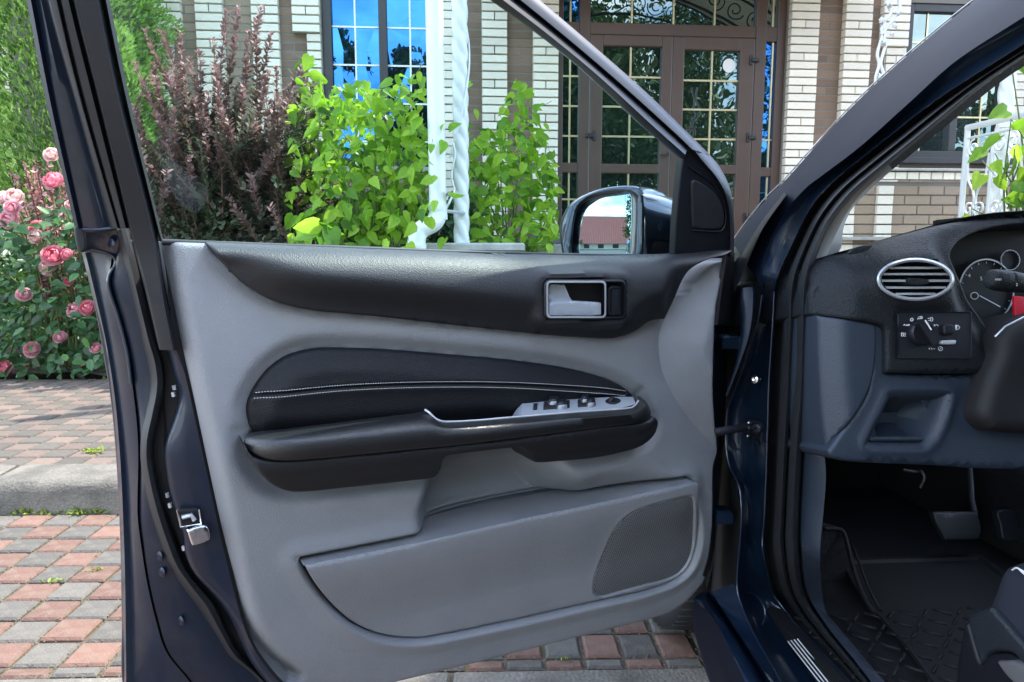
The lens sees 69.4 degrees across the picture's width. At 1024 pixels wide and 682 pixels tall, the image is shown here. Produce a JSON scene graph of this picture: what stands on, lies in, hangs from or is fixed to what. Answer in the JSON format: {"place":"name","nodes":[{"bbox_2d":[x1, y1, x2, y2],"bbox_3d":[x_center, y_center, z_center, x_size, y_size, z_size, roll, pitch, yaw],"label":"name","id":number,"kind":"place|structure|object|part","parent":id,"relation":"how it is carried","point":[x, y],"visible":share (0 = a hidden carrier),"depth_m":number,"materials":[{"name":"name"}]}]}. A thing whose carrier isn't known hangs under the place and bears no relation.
{"place":"outdoors","nodes":[
{"label":"outdoors","id":0,"kind":"place"},
{"bbox_2d":[1,373,107,379],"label":"ground","id":1,"kind":"structure","parent":0,"point":[52,376],"depth_m":5.84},
{"bbox_2d":[0,337,106,375],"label":"planting bed","id":2,"kind":"object","parent":1,"relation":"on","point":[98,370],"depth_m":5.03,"materials":[{"name":"soil"}]},
{"bbox_2d":[8,156,79,346],"bbox_3d":[-3.467,-0.637,5.529,0.425,1.483,0.741,-5,9,-34],"label":"red barberry","id":3,"kind":"object","parent":2,"relation":"on","point":[38,198],"visible":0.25,"depth_m":5.43,"materials":[{"name":"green plant"}]},
{"bbox_2d":[0,147,105,380],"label":"rose bush","id":4,"kind":"object","parent":2,"relation":"on","point":[49,258],"visible":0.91,"depth_m":4.78,"materials":[{"name":"green plant"}]},
{"bbox_2d":[0,0,185,346],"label":"thuja","id":5,"kind":"object","parent":2,"relation":"on","point":[8,99],"visible":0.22,"depth_m":5.86,"materials":[{"name":"green plant"}]},
{"bbox_2d":[116,2,376,244],"bbox_3d":[-1.890,-1.071,5.125,2.076,2.520,1.030,0,8,0],"label":"barberry shrub","id":6,"kind":"object","parent":2,"relation":"on","point":[217,184],"visible":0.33,"depth_m":4.88,"materials":[{"name":"purple plant"}]},
{"bbox_2d":[283,52,464,248],"bbox_3d":[-0.976,-1.136,4.963,1.110,1.474,1.361,-2,8,-15],"label":"climbing vine","id":7,"kind":"object","parent":2,"relation":"on","point":[354,113],"visible":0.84,"depth_m":4.72,"materials":[{"name":"green plant"}]},
{"bbox_2d":[340,190,478,246],"bbox_3d":[-0.837,-0.757,5.726,1.293,0.937,0.702,0,8,0],"label":"hedge","id":8,"kind":"object","parent":2,"relation":"on","point":[447,229],"visible":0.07,"depth_m":5.53,"materials":[{"name":"green plant"}]},
{"bbox_2d":[426,243,524,251],"bbox_3d":[-0.262,-0.220,5.036,0.690,0.887,0.500,0,8,0],"label":"column pedestal","id":9,"kind":"object","parent":2,"relation":"on","point":[513,247],"depth_m":4.73,"materials":[{"name":"grey stone"}]},
{"bbox_2d":[449,0,469,242],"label":"twisted column","id":10,"kind":"structure","parent":9,"relation":"on","point":[460,51],"depth_m":4.80,"materials":[{"name":"white paint"}]},
{"bbox_2d":[447,143,455,207],"bbox_3d":[-0.400,-1.071,4.781,0.032,0.414,0.084,7,11,44],"label":"rope tie","id":11,"kind":"object","parent":10,"relation":"attached to","point":[451,176],"visible":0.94,"depth_m":4.79,"materials":[{"name":"white paint"}]},
{"bbox_2d":[811,168,1020,251],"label":"terrace wall","id":12,"kind":"structure","parent":2,"relation":"on","point":[881,210],"depth_m":5.79,"materials":[{"name":"white brick"}]},
{"bbox_2d":[958,112,1023,217],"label":"scroll railing","id":13,"kind":"object","parent":2,"relation":"on","point":[965,179],"visible":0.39,"depth_m":5.06,"materials":[{"name":"white metal"}]},
{"bbox_2d":[962,67,1023,216],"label":"climbing vine","id":14,"kind":"object","parent":13,"relation":"attached to","point":[1014,198],"visible":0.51,"depth_m":4.40,"materials":[{"name":"green plant"}]},
{"bbox_2d":[989,72,1016,212],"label":"twisted column","id":15,"kind":"structure","parent":2,"relation":"on","point":[1006,94],"depth_m":5.07,"materials":[{"name":"white paint"}]},
{"bbox_2d":[0,464,118,516],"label":"kerb","id":16,"kind":"structure","parent":1,"relation":"on","point":[49,488],"depth_m":2.74,"materials":[{"name":"concrete"}]},
{"bbox_2d":[0,0,1023,335],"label":"brick house","id":17,"kind":"structure","parent":1,"relation":"on","point":[754,98],"depth_m":7.08,"materials":[{"name":"white brick"}]},
{"bbox_2d":[322,0,427,166],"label":"window","id":18,"kind":"structure","parent":17,"relation":"in","point":[373,41],"depth_m":6.86,"materials":[{"name":"blue glass"}]},
{"bbox_2d":[408,0,464,248],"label":"downspout","id":19,"kind":"object","parent":17,"relation":"attached to","point":[435,70],"visible":0.6,"depth_m":4.56,"materials":[{"name":"white painted metal"}]},
{"bbox_2d":[586,35,672,195],"bbox_3d":[1.120,-1.933,7.137,0.826,1.939,0.134,-1,8,-5],"label":"door leaf","id":20,"kind":"structure","parent":17,"relation":"in","point":[622,152],"depth_m":7.12,"materials":[{"name":"brown wood"}]},
{"bbox_2d":[668,37,759,239],"bbox_3d":[1.959,-1.942,7.204,0.846,1.939,0.145,-1,8,-5],"label":"door leaf","id":21,"kind":"structure","parent":17,"relation":"in","point":[713,78],"depth_m":7.18,"materials":[{"name":"brown wood"}]},
{"bbox_2d":[874,0,902,84],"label":"iron vine ornament","id":22,"kind":"object","parent":17,"relation":"attached to","point":[898,12],"visible":0.88,"depth_m":5.15,"materials":[{"name":"white paint"}]},
{"bbox_2d":[900,3,999,157],"bbox_3d":[4.401,-2.568,7.373,1.115,1.474,0.070,-1,8,-5],"label":"window","id":23,"kind":"structure","parent":17,"relation":"in","point":[924,18],"depth_m":7.43,"materials":[{"name":"glass"}]},
{"bbox_2d":[0,379,115,466],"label":"pavement","id":24,"kind":"structure","parent":0,"point":[65,421],"depth_m":3.63,"materials":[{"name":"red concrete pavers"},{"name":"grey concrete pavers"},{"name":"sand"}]},
{"bbox_2d":[81,445,104,454],"bbox_3d":[-1.760,0.456,3.107,0.104,0.032,0.056,0,8,0],"label":"weed","id":25,"kind":"object","parent":24,"relation":"on","point":[91,450],"visible":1,"depth_m":3.11,"materials":[{"name":"green plant"}]},
{"bbox_2d":[293,217,344,244],"bbox_3d":[-0.931,-0.444,3.585,0.248,0.308,0.143,-3,8,-23],"label":"leafy shoot","id":26,"kind":"object","parent":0,"point":[314,228],"visible":0.85,"depth_m":3.54,"materials":[{"name":"green plant"}]},
{"bbox_2d":[0,513,733,681],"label":"road","id":27,"kind":"structure","parent":0,"point":[68,628],"depth_m":1.89,"materials":[{"name":"red brick"}]},
{"bbox_2d":[10,507,32,513],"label":"weed","id":28,"kind":"object","parent":27,"relation":"on","point":[21,510],"visible":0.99,"depth_m":2.73,"materials":[{"name":"green plant"}]},
{"bbox_2d":[30,508,50,514],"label":"weed","id":29,"kind":"object","parent":27,"relation":"on","point":[42,512],"visible":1,"depth_m":2.73,"materials":[{"name":"green plant"}]},
{"bbox_2d":[42,578,63,583],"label":"weed","id":30,"kind":"object","parent":27,"relation":"on","point":[54,580],"visible":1,"depth_m":2.19,"materials":[{"name":"green plant"}]},
{"bbox_2d":[65,507,91,515],"bbox_3d":[-1.611,0.626,2.738,0.189,0.035,0.086,2,8,16],"label":"weed","id":31,"kind":"object","parent":27,"relation":"on","point":[71,511],"visible":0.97,"depth_m":2.73,"materials":[{"name":"green plant"}]},
{"bbox_2d":[73,507,102,513],"bbox_3d":[-1.558,0.628,2.746,0.132,0.028,0.054,0,8,0],"label":"weed","id":32,"kind":"object","parent":27,"relation":"on","point":[96,511],"visible":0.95,"depth_m":2.74,"materials":[{"name":"green plant"}]},
{"bbox_2d":[27,0,1023,681],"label":"car","id":33,"kind":"object","parent":27,"relation":"on","point":[781,438],"visible":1,"depth_m":1.11,"materials":[{"name":"blue paint"}]},
{"bbox_3d":[-0.052,-0.036,1.163,1.190,1.246,0.400,-6,10,-39],"label":"door","id":34,"kind":"part","parent":33,"relation":"part of","materials":[{"name":"blue paint"}]},
{"bbox_2d":[468,75,564,252],"bbox_3d":[0.003,-1.143,5.347,0.784,1.422,0.796,0,8,0],"label":"climbing vine","id":35,"kind":"object","parent":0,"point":[492,171],"visible":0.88,"depth_m":5.15,"materials":[{"name":"green plant"}]}
]}

